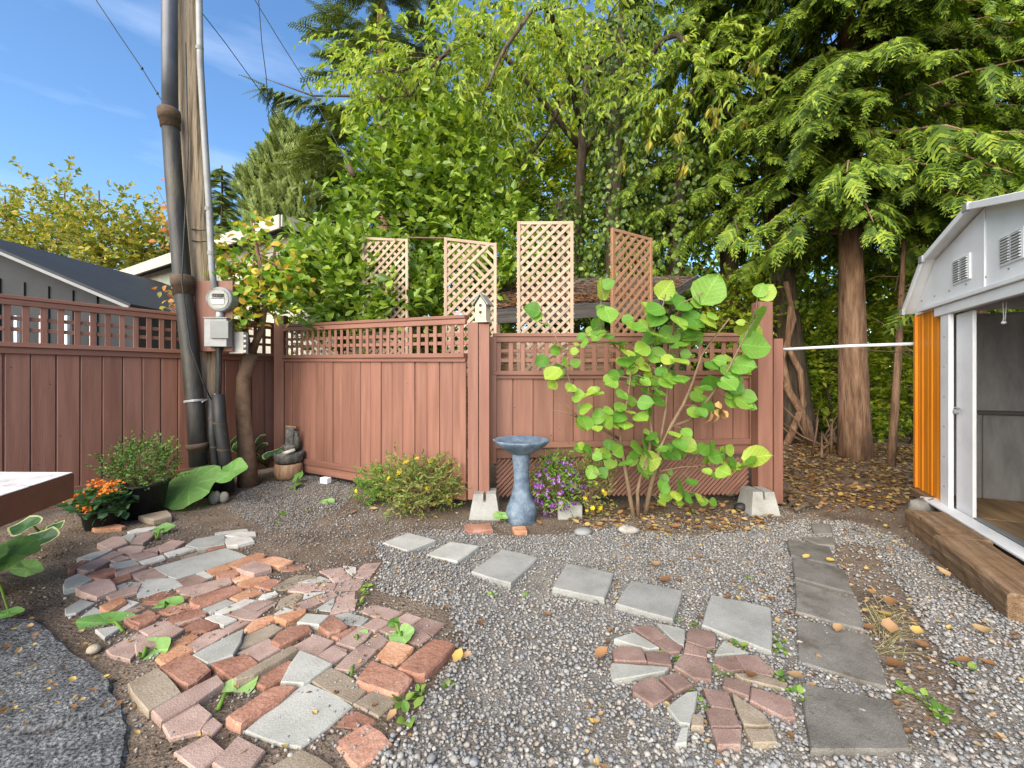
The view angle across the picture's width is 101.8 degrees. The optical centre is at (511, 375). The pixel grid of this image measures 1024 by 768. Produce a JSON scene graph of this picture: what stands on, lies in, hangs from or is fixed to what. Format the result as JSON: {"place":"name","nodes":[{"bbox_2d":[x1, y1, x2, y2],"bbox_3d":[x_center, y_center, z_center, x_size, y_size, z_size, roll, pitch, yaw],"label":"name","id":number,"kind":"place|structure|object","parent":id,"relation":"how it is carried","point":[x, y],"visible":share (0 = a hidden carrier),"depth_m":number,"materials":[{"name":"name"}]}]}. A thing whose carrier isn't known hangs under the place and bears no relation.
{"place":"outdoors","nodes":[
{"label":"outdoors","id":0,"kind":"place"},
{"bbox_2d":[0,0,1021,366],"label":"sky","id":1,"kind":"structure","parent":0,"point":[70,85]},
{"bbox_2d":[0,383,1023,767],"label":"ground","id":2,"kind":"structure","parent":0,"point":[64,627],"depth_m":2.98,"materials":[{"name":"soil"}]},
{"bbox_2d":[0,535,43,618],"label":"butterbur","id":3,"kind":"object","parent":2,"relation":"on","point":[15,551],"visible":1,"depth_m":2.55,"materials":[{"name":"green plant"}]},
{"bbox_2d":[7,515,64,544],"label":"hosta","id":4,"kind":"object","parent":2,"relation":"on","point":[49,533],"visible":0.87,"depth_m":3.01,"materials":[{"name":"green plant"}]},
{"bbox_2d":[0,472,73,526],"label":"bench","id":5,"kind":"object","parent":2,"relation":"on","point":[23,494],"visible":1,"depth_m":2.32,"materials":[{"name":"wood"}]},
{"bbox_2d":[0,184,81,258],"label":"alder tree","id":6,"kind":"object","parent":2,"relation":"on","point":[15,231],"visible":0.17,"depth_m":24.54,"materials":[{"name":"green plant"}]},
{"bbox_2d":[0,156,128,265],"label":"alder tree","id":7,"kind":"object","parent":2,"relation":"on","point":[46,191],"visible":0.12,"depth_m":26.11,"materials":[{"name":"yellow plant"}]},
{"bbox_2d":[0,618,130,767],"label":"asphalt pad","id":8,"kind":"object","parent":2,"relation":"on","point":[89,731],"visible":0.93,"depth_m":1.58,"materials":[{"name":"asphalt"}]},
{"bbox_2d":[0,613,122,727],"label":"leaf litter","id":9,"kind":"object","parent":8,"relation":"on","point":[72,678],"visible":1,"depth_m":1.69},
{"bbox_2d":[6,171,169,270],"bbox_3d":[-23.616,-5.123,24.031,7.684,12.542,6.825,0,0,0],"label":"alder tree","id":10,"kind":"object","parent":2,"relation":"on","point":[69,235],"visible":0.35,"depth_m":22.95,"materials":[{"name":"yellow plant"}]},
{"bbox_2d":[0,239,179,348],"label":"neighbour garage","id":11,"kind":"structure","parent":2,"relation":"on","point":[27,271],"depth_m":7.20,"materials":[{"name":"metal"}]},
{"bbox_2d":[55,478,138,530],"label":"potted plant","id":12,"kind":"object","parent":2,"relation":"on","point":[110,510],"visible":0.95,"depth_m":3.51,"materials":[{"name":"green plant"}]},
{"bbox_2d":[76,611,134,632],"bbox_3d":[-2.081,1.278,2.145,0.298,0.065,0.144,0,0,0],"label":"leaf sprout","id":13,"kind":"object","parent":2,"relation":"on","point":[98,620],"visible":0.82,"depth_m":2.16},
{"bbox_2d":[69,182,169,269],"bbox_3d":[-22.308,-4.899,24.907,6.129,12.004,6.161,0,0,-39],"label":"alder tree","id":14,"kind":"object","parent":2,"relation":"on","point":[148,228],"visible":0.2,"depth_m":23.93,"materials":[{"name":"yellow plant"}]},
{"bbox_2d":[0,294,273,509],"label":"fence","id":15,"kind":"object","parent":2,"relation":"on","point":[66,407],"visible":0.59,"depth_m":4.18,"materials":[{"name":"brown paint"}]},
{"bbox_2d":[85,429,189,520],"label":"potted plant","id":16,"kind":"object","parent":2,"relation":"on","point":[150,491],"visible":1,"depth_m":3.84,"materials":[{"name":"green plant"}]},
{"bbox_2d":[138,637,170,659],"bbox_3d":[-1.695,1.280,1.948,0.182,0.078,0.151,0,0,-19],"label":"leaf sprout","id":17,"kind":"object","parent":2,"relation":"on","point":[162,644],"visible":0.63,"depth_m":1.94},
{"bbox_2d":[138,510,171,524],"bbox_3d":[-3.184,1.273,3.722,0.262,0.053,0.198,0,0,39],"label":"flat stone","id":18,"kind":"object","parent":2,"relation":"on","point":[160,517],"visible":1,"depth_m":3.69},
{"bbox_2d":[164,457,247,509],"bbox_3d":[-3.137,1.078,4.188,0.838,0.459,0.436,0,0,17],"label":"butterbur","id":19,"kind":"object","parent":2,"relation":"on","point":[187,489],"visible":0.96,"depth_m":4.20,"materials":[{"name":"green plant"}]},
{"bbox_2d":[178,0,233,493],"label":"utility pole","id":20,"kind":"object","parent":2,"relation":"on","point":[196,221],"visible":0.53,"depth_m":4.64,"materials":[{"name":"brown wood"}]},
{"bbox_2d":[156,0,215,498],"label":"drain pipe","id":21,"kind":"object","parent":20,"relation":"attached to","point":[170,122],"visible":0.91,"depth_m":4.45,"materials":[{"name":"grey plastic"}]},
{"bbox_2d":[181,42,211,398],"bbox_3d":[-3.343,-1.611,4.428,0.282,3.834,0.133,0,0,-39],"label":"loose cable","id":22,"kind":"object","parent":21,"relation":"hanging from","point":[185,221],"visible":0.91,"depth_m":4.40,"materials":[{"name":"black plastic"}]},
{"bbox_2d":[195,0,217,288],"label":"service conduit","id":23,"kind":"object","parent":20,"relation":"attached to","point":[199,48],"visible":0.92,"depth_m":4.54,"materials":[{"name":"metal"}]},
{"bbox_2d":[203,287,238,346],"bbox_3d":[-3.182,-0.639,4.534,0.277,0.653,0.212,0,0,0],"label":"electric meter","id":24,"kind":"object","parent":20,"relation":"attached to","point":[220,301],"visible":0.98,"depth_m":4.48,"materials":[{"name":"grey plastic"}]},
{"bbox_2d":[207,347,235,493],"bbox_3d":[-3.185,0.500,4.560,0.289,1.643,0.130,0,0,0],"label":"feeder conduit","id":25,"kind":"object","parent":20,"relation":"attached to","point":[219,446],"visible":0.95,"depth_m":4.52,"materials":[{"name":"black plastic"}]},
{"bbox_2d":[229,332,247,353],"bbox_3d":[-3.048,-0.366,4.662,0.199,0.240,0.105,0,0,0],"label":"junction box","id":26,"kind":"object","parent":20,"relation":"attached to","point":[240,342],"visible":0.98,"depth_m":4.62,"materials":[{"name":"metal"}]},
{"bbox_2d":[210,165,242,236],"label":"conifer tree","id":27,"kind":"object","parent":2,"relation":"on","point":[225,210],"visible":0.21,"depth_m":26.96,"materials":[{"name":"green plant"}]},
{"bbox_2d":[215,676,257,710],"bbox_3d":[-1.136,1.291,1.700,0.129,0.068,0.169,0,0,36],"label":"leaf sprout","id":28,"kind":"object","parent":2,"relation":"on","point":[229,688],"visible":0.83,"depth_m":1.71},
{"bbox_2d":[230,434,283,466],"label":"hosta","id":29,"kind":"object","parent":2,"relation":"on","point":[233,446],"visible":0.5,"depth_m":5.26,"materials":[{"name":"green plant"}]},
{"bbox_2d":[63,524,454,767],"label":"brick patio","id":30,"kind":"structure","parent":2,"relation":"on","point":[162,701],"depth_m":1.95,"materials":[{"name":"brick"}]},
{"bbox_2d":[73,499,452,752],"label":"leaf litter","id":31,"kind":"object","parent":30,"relation":"on","point":[283,745],"visible":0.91,"depth_m":2.25,"materials":[{"name":"plant"}]},
{"bbox_2d":[203,210,332,487],"bbox_3d":[-2.924,-0.335,4.915,1.684,3.377,0.912,0,0,0],"label":"young tree","id":32,"kind":"object","parent":2,"relation":"on","point":[267,282],"visible":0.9,"depth_m":4.85,"materials":[{"name":"green plant"}]},
{"bbox_2d":[119,214,424,354],"bbox_3d":[-8.219,-0.901,13.014,11.662,4.403,4.751,0,0,31],"label":"mobile home","id":33,"kind":"object","parent":2,"relation":"on","point":[159,268],"visible":0.04,"depth_m":9.33,"materials":[{"name":"beige"}]},
{"bbox_2d":[274,316,287,465],"bbox_3d":[-3.140,0.255,5.660,0.134,2.130,0.120,0,0,0],"label":"fence post","id":34,"kind":"object","parent":2,"relation":"on","point":[279,384],"visible":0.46,"depth_m":5.60,"materials":[{"name":"brown paint"}]},
{"bbox_2d":[273,425,304,480],"bbox_3d":[-2.815,0.968,5.252,0.355,0.664,0.366,0,0,0],"label":"barrel fountain","id":35,"kind":"object","parent":2,"relation":"on","point":[288,466],"visible":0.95,"depth_m":5.16,"materials":[{"name":"ceramic"}]},
{"bbox_2d":[223,111,357,222],"bbox_3d":[-6.436,-3.514,12.676,4.104,9.154,3.000,0,0,0],"label":"cypress tree","id":36,"kind":"object","parent":2,"relation":"on","point":[270,193],"visible":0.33,"depth_m":11.77,"materials":[{"name":"green plant"}]},
{"bbox_2d":[271,256,358,354],"bbox_3d":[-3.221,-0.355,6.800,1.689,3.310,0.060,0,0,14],"label":"house","id":37,"kind":"structure","parent":2,"relation":"on","point":[310,342],"depth_m":6.83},
{"bbox_2d":[258,203,465,354],"bbox_3d":[-2.330,-0.683,5.950,3.322,4.019,1.868,0,0,24],"label":"laurel bush","id":38,"kind":"object","parent":2,"relation":"on","point":[329,265],"visible":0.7,"depth_m":5.64,"materials":[{"name":"green plant"}]},
{"bbox_2d":[344,461,409,504],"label":"bedding plant","id":39,"kind":"object","parent":2,"relation":"on","point":[360,482],"visible":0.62,"depth_m":4.25,"materials":[{"name":"green plant"}]},
{"bbox_2d":[264,0,493,353],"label":"fir tree","id":40,"kind":"object","parent":2,"relation":"on","point":[315,153],"visible":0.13,"depth_m":10.91,"materials":[{"name":"green plant"}]},
{"bbox_2d":[238,74,391,131],"bbox_3d":[-4.546,-6.442,10.122,3.701,0.966,1.004,0,0,-29],"label":"fir bough","id":41,"kind":"object","parent":40,"relation":"attached to","point":[278,102],"visible":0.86,"depth_m":9.82,"materials":[{"name":"green plant"}]},
{"bbox_2d":[384,618,413,643],"bbox_3d":[-0.559,1.260,2.033,0.181,0.087,0.113,0,0,34],"label":"leaf sprout","id":42,"kind":"object","parent":2,"relation":"on","point":[403,633],"visible":0.94,"depth_m":2.04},
{"bbox_2d":[369,442,471,523],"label":"daisy plant","id":43,"kind":"object","parent":2,"relation":"on","point":[423,498],"visible":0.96,"depth_m":3.92,"materials":[{"name":"green plant"}]},
{"bbox_2d":[313,57,534,352],"bbox_3d":[-1.425,-1.890,7.234,3.675,6.301,2.457,0,0,0],"label":"laurel tree","id":44,"kind":"object","parent":2,"relation":"on","point":[393,178],"visible":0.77,"depth_m":6.68,"materials":[{"name":"green plant"}]},
{"bbox_2d":[344,0,522,351],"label":"woodland tree","id":45,"kind":"object","parent":2,"relation":"on","point":[459,67],"visible":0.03,"depth_m":13.30,"materials":[{"name":"green plant"}]},
{"bbox_2d":[464,523,492,533],"bbox_3d":[-0.283,1.302,3.524,0.243,0.055,0.148,0,0,-5],"label":"loose brick","id":46,"kind":"object","parent":2,"relation":"on","point":[485,528],"visible":0.89,"depth_m":3.49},
{"bbox_2d":[409,187,557,448],"bbox_3d":[-0.509,-0.915,6.717,2.578,4.470,1.742,0,0,-27],"label":"laurel bush","id":47,"kind":"object","parent":2,"relation":"on","point":[508,276],"visible":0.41,"depth_m":6.51,"materials":[{"name":"green plant"}]},
{"bbox_2d":[469,488,500,520],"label":"concrete pier","id":48,"kind":"structure","parent":2,"relation":"on","point":[487,508],"depth_m":3.82,"materials":[{"name":"concrete"}]},
{"bbox_2d":[468,323,489,499],"bbox_3d":[-0.315,0.335,3.969,0.204,1.670,0.103,0,0,0],"label":"fence post","id":49,"kind":"object","parent":48,"relation":"on","point":[478,407],"visible":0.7,"depth_m":3.92,"materials":[{"name":"brown paint"}]},
{"bbox_2d":[282,315,468,500],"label":"fence panel","id":50,"kind":"structure","parent":49,"relation":"attached to","point":[344,413],"depth_m":4.65,"materials":[{"name":"brown paint"}]},
{"bbox_2d":[361,237,408,353],"bbox_3d":[-1.724,-0.945,5.650,0.686,1.911,0.036,0,0,9],"label":"trellis","id":51,"kind":"object","parent":50,"relation":"attached to","point":[405,263],"visible":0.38,"depth_m":5.62,"materials":[{"name":"brown wood"}]},
{"bbox_2d":[443,237,497,375],"bbox_3d":[-0.486,-0.750,4.875,0.634,1.721,0.036,0,0,-5],"label":"trellis","id":52,"kind":"object","parent":50,"relation":"attached to","point":[483,245],"visible":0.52,"depth_m":4.86,"materials":[{"name":"brown wood"}]},
{"bbox_2d":[472,293,493,323],"bbox_3d":[-0.280,-0.636,3.955,0.172,0.272,0.150,0,0,22],"label":"birdhouse","id":53,"kind":"object","parent":49,"relation":"on","point":[481,303],"visible":0.98,"depth_m":3.92,"materials":[{"name":"white wood"}]},
{"bbox_2d":[397,0,598,413],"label":"holly tree","id":54,"kind":"object","parent":2,"relation":"on","point":[536,179],"visible":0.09,"depth_m":10.53,"materials":[{"name":"green plant"}]},
{"bbox_2d":[0,464,1013,767],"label":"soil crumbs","id":55,"kind":"object","parent":2,"relation":"on","point":[340,586],"visible":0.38,"depth_m":3.21,"materials":[{"name":"soil"}]},
{"bbox_2d":[493,435,549,525],"bbox_3d":[0.081,0.948,3.770,0.513,0.744,0.517,0,0,0],"label":"birdbath","id":56,"kind":"object","parent":2,"relation":"on","point":[521,509],"visible":1,"depth_m":3.69,"materials":[{"name":"blue stone"}]},
{"bbox_2d":[447,0,617,331],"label":"woodland tree","id":57,"kind":"object","parent":2,"relation":"on","point":[502,8],"visible":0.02,"depth_m":14.69,"materials":[{"name":"green plant"}]},
{"bbox_2d":[453,0,668,326],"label":"holly tree","id":58,"kind":"object","parent":2,"relation":"on","point":[569,174],"visible":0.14,"depth_m":11.61,"materials":[{"name":"green plant"}]},
{"bbox_2d":[529,448,593,518],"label":"aster plant","id":59,"kind":"object","parent":2,"relation":"on","point":[550,466],"visible":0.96,"depth_m":3.83,"materials":[{"name":"purple plant"}]},
{"bbox_2d":[534,191,589,363],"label":"ivy column","id":60,"kind":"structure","parent":2,"relation":"on","point":[562,205],"depth_m":8.63,"materials":[{"name":"green plant"}]},
{"bbox_2d":[293,0,836,332],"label":"broadleaf tree","id":61,"kind":"object","parent":2,"relation":"on","point":[472,33],"visible":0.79,"depth_m":7.09,"materials":[{"name":"green plant"}]},
{"bbox_2d":[557,502,581,519],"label":"stone block","id":62,"kind":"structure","parent":2,"relation":"on","point":[575,510],"depth_m":3.79,"materials":[{"name":"concrete"}]},
{"bbox_2d":[561,448,618,520],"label":"bedding plant","id":63,"kind":"object","parent":2,"relation":"on","point":[590,506],"visible":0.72,"depth_m":3.88,"materials":[{"name":"green plant"}]},
{"bbox_2d":[487,275,697,464],"bbox_3d":[1.344,-0.199,6.489,3.484,3.101,1.645,0,0,5],"label":"lean to","id":64,"kind":"object","parent":2,"relation":"on","point":[587,300],"visible":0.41,"depth_m":5.97,"materials":[{"name":"wood"}]},
{"bbox_2d":[567,2,665,366],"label":"ivy column","id":65,"kind":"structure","parent":2,"relation":"on","point":[611,183],"depth_m":7.79,"materials":[{"name":"green plant"}]},
{"bbox_2d":[522,0,711,332],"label":"cedar tree","id":66,"kind":"object","parent":2,"relation":"on","point":[647,8],"visible":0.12,"depth_m":10.83,"materials":[{"name":"green plant"}]},
{"bbox_2d":[490,333,751,496],"bbox_3d":[1.121,0.396,4.239,2.715,1.663,0.110,0,0,-2],"label":"fence","id":67,"kind":"object","parent":2,"relation":"on","point":[522,400],"visible":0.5,"depth_m":4.22,"materials":[{"name":"brown paint"}]},
{"bbox_2d":[516,221,574,370],"bbox_3d":[0.368,-0.772,4.600,0.645,1.866,0.036,0,0,0],"label":"trellis","id":68,"kind":"object","parent":67,"relation":"attached to","point":[570,255],"visible":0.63,"depth_m":4.59,"materials":[{"name":"brown wood"}]},
{"bbox_2d":[610,227,652,370],"bbox_3d":[1.343,-0.720,4.650,0.635,1.761,0.036,0,0,-29],"label":"trellis","id":69,"kind":"object","parent":67,"relation":"attached to","point":[614,268],"visible":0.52,"depth_m":4.61,"materials":[{"name":"wood"}]},
{"bbox_2d":[530,14,719,332],"bbox_3d":[2.907,-3.908,10.322,4.909,9.970,2.603,0,0,0],"label":"holly tree","id":70,"kind":"object","parent":2,"relation":"on","point":[576,133],"visible":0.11,"depth_m":10.05,"materials":[{"name":"green plant"}]},
{"bbox_2d":[540,0,718,272],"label":"woodland tree","id":71,"kind":"object","parent":2,"relation":"on","point":[574,39],"visible":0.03,"depth_m":14.79,"materials":[{"name":"green plant"}]},
{"bbox_2d":[523,273,776,518],"bbox_3d":[1.226,0.216,3.781,2.256,2.238,0.527,0,0,0],"label":"broadleaf shrub","id":72,"kind":"object","parent":2,"relation":"on","point":[710,290],"visible":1,"depth_m":3.74,"materials":[{"name":"green plant"}]},
{"bbox_2d":[568,500,773,533],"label":"leaf litter","id":73,"kind":"object","parent":2,"relation":"on","point":[697,521],"visible":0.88,"depth_m":3.75,"materials":[{"name":"plant"}]},
{"bbox_2d":[638,137,719,370],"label":"ivy column","id":74,"kind":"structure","parent":2,"relation":"on","point":[676,189],"depth_m":7.66,"materials":[{"name":"green plant"}]},
{"bbox_2d":[643,266,734,370],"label":"woodland bush","id":75,"kind":"object","parent":2,"relation":"on","point":[703,330],"visible":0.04,"depth_m":8.30,"materials":[{"name":"green plant"}]},
{"bbox_2d":[431,141,1004,399],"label":"woodland","id":76,"kind":"object","parent":2,"relation":"on","point":[712,260],"depth_m":19.81,"materials":[{"name":"green plant"}]},
{"bbox_2d":[704,254,787,363],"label":"woodland bush","id":77,"kind":"object","parent":2,"relation":"on","point":[750,283],"visible":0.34,"depth_m":7.20,"materials":[{"name":"green plant"}]},
{"bbox_2d":[737,486,779,516],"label":"concrete pier","id":78,"kind":"structure","parent":2,"relation":"on","point":[758,500],"depth_m":3.89,"materials":[{"name":"concrete"}]},
{"bbox_2d":[752,302,772,490],"bbox_3d":[2.500,0.205,4.160,0.144,1.870,0.120,0,0,0],"label":"fence post","id":79,"kind":"object","parent":78,"relation":"on","point":[762,414],"visible":0.66,"depth_m":4.10,"materials":[{"name":"brown paint"}]},
{"bbox_2d":[703,249,837,414],"bbox_3d":[7.149,-0.951,11.498,3.979,4.869,4.414,0,0,0],"label":"woodland tree","id":80,"kind":"object","parent":2,"relation":"on","point":[798,287],"visible":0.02,"depth_m":10.38,"materials":[{"name":"green plant"}]},
{"bbox_2d":[577,0,966,370],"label":"cedar tree","id":81,"kind":"object","parent":2,"relation":"on","point":[729,174],"visible":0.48,"depth_m":7.56,"materials":[{"name":"green plant"}]},
{"bbox_2d":[773,339,782,503],"bbox_3d":[2.660,0.455,4.200,0.094,1.650,0.100,0,0,0],"label":"fence post","id":82,"kind":"object","parent":2,"relation":"on","point":[778,418],"visible":0.58,"depth_m":4.15,"materials":[{"name":"brown paint"}]},
{"bbox_2d":[745,34,827,444],"bbox_3d":[4.765,-2.250,7.304,1.256,7.345,0.853,0,0,0],"label":"gnarled trunk","id":83,"kind":"object","parent":2,"relation":"on","point":[797,402],"visible":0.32,"depth_m":7.10,"materials":[{"name":"brown plant"}]},
{"bbox_2d":[783,406,836,458],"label":"fallen branches","id":84,"kind":"object","parent":2,"relation":"on","point":[831,436],"visible":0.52,"depth_m":6.59,"materials":[{"name":"wood"}]},
{"bbox_2d":[768,259,895,417],"bbox_3d":[7.181,-1.042,9.502,3.436,4.192,2.541,0,0,-24],"label":"woodland bush","id":85,"kind":"object","parent":2,"relation":"on","point":[833,273],"visible":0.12,"depth_m":9.37,"materials":[{"name":"green plant"}]},
{"bbox_2d":[801,278,874,433],"bbox_3d":[5.700,-0.301,7.521,1.287,2.980,1.252,0,0,0],"label":"woodland bush","id":86,"kind":"object","parent":2,"relation":"on","point":[825,379],"visible":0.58,"depth_m":7.45,"materials":[{"name":"green plant"}]},
{"bbox_2d":[787,523,910,757],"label":"slab path","id":87,"kind":"structure","parent":2,"relation":"on","point":[842,723],"depth_m":1.86,"materials":[{"name":"concrete"}]},
{"bbox_2d":[783,439,918,511],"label":"leaf litter","id":88,"kind":"object","parent":2,"relation":"on","point":[862,501],"visible":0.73,"depth_m":5.13,"materials":[{"name":"plant"}]},
{"bbox_2d":[680,0,1023,461],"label":"cedar tree","id":89,"kind":"object","parent":2,"relation":"on","point":[905,49],"visible":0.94,"depth_m":5.38,"materials":[{"name":"green plant"}]},
{"bbox_2d":[808,333,912,441],"bbox_3d":[6.210,0.383,7.493,1.690,2.409,1.497,0,0,0],"label":"woodland bush","id":90,"kind":"object","parent":2,"relation":"on","point":[880,422],"visible":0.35,"depth_m":7.18,"materials":[{"name":"green plant"}]},
{"bbox_2d":[843,588,934,661],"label":"dry grass","id":91,"kind":"structure","parent":2,"relation":"on","point":[889,634],"depth_m":2.09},
{"bbox_2d":[866,240,916,443],"bbox_3d":[6.789,-0.549,6.986,1.626,3.526,1.325,0,0,0],"label":"woodland bush","id":92,"kind":"object","parent":2,"relation":"on","point":[888,308],"visible":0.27,"depth_m":7.07,"materials":[{"name":"green plant"}]},
{"bbox_2d":[857,174,952,466],"bbox_3d":[5.594,-0.657,5.714,0.958,4.027,1.299,0,0,-44],"label":"sapling","id":93,"kind":"object","parent":2,"relation":"on","point":[894,416],"visible":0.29,"depth_m":5.72,"materials":[{"name":"brown plant"}]},
{"bbox_2d":[789,0,1023,350],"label":"cedar tree","id":94,"kind":"object","parent":2,"relation":"on","point":[914,253],"visible":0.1,"depth_m":6.64,"materials":[{"name":"green plant"}]},
{"bbox_2d":[866,283,955,437],"bbox_3d":[7.387,-0.036,7.759,2.393,3.430,1.739,0,0,0],"label":"woodland bush","id":95,"kind":"object","parent":2,"relation":"on","point":[906,334],"visible":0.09,"depth_m":7.73,"materials":[{"name":"green plant"}]},
{"bbox_2d":[920,698,954,723],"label":"weed","id":96,"kind":"object","parent":2,"relation":"on","point":[935,707],"visible":1,"depth_m":1.61,"materials":[{"name":"green plant"}]},
{"bbox_2d":[904,509,993,548],"bbox_3d":[3.367,1.232,3.242,0.269,0.183,0.680,0,0,27],"label":"railway tie","id":97,"kind":"object","parent":2,"relation":"on","point":[925,527],"visible":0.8,"depth_m":3.25,"materials":[{"name":"wood"}]},
{"bbox_2d":[899,191,1023,563],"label":"garden shed","id":98,"kind":"structure","parent":2,"relation":"on","point":[968,418],"depth_m":3.80,"materials":[{"name":"white metal"}]},
{"bbox_2d":[952,310,976,517],"bbox_3d":[3.858,0.330,3.552,0.054,1.740,0.270,0,0,27],"label":"sliding door","id":99,"kind":"structure","parent":98,"relation":"in","point":[965,411],"depth_m":3.52,"materials":[{"name":"white metal"}]},
{"bbox_2d":[932,535,1023,624],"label":"railway tie","id":100,"kind":"object","parent":2,"relation":"on","point":[991,575],"visible":0.95,"depth_m":2.52,"materials":[{"name":"wood"}]},
{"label":"side fence","id":101,"kind":"object","parent":2,"relation":"on","visible":0},
{"bbox_2d":[783,342,912,350],"bbox_3d":[3.944,-0.345,4.927,0.090,0.048,1.270,0,0,-39],"label":"pipe rail","id":102,"kind":"object","parent":101,"relation":"attached to","point":[853,346],"visible":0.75,"depth_m":4.89,"materials":[{"name":"white metal"}]},
{"bbox_2d":[84,522,1023,767],"bbox_3d":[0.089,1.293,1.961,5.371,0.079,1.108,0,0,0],"label":"gravel","id":103,"kind":"structure","parent":0,"point":[943,746],"depth_m":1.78,"materials":[{"name":"gravel"}]},
{"bbox_2d":[84,474,971,595],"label":"gravel","id":104,"kind":"structure","parent":103,"relation":"on","point":[908,588],"depth_m":3.08,"materials":[{"name":"gravel"}]},
{"bbox_2d":[383,533,771,654],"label":"stepping stone path","id":105,"kind":"structure","parent":103,"relation":"on","point":[740,622],"depth_m":2.45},
{"bbox_2d":[276,750,1023,767],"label":"gravel","id":106,"kind":"structure","parent":103,"relation":"on","point":[513,760],"depth_m":1.40,"materials":[{"name":"gravel"}]},
{"bbox_2d":[585,513,1023,767],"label":"leaf litter","id":107,"kind":"object","parent":103,"relation":"on","point":[718,761],"visible":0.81,"depth_m":2.18,"materials":[{"name":"plant"}]},
{"bbox_2d":[610,623,795,752],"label":"round paver patio","id":108,"kind":"structure","parent":0,"point":[641,659],"depth_m":1.74,"materials":[{"name":"brick"}]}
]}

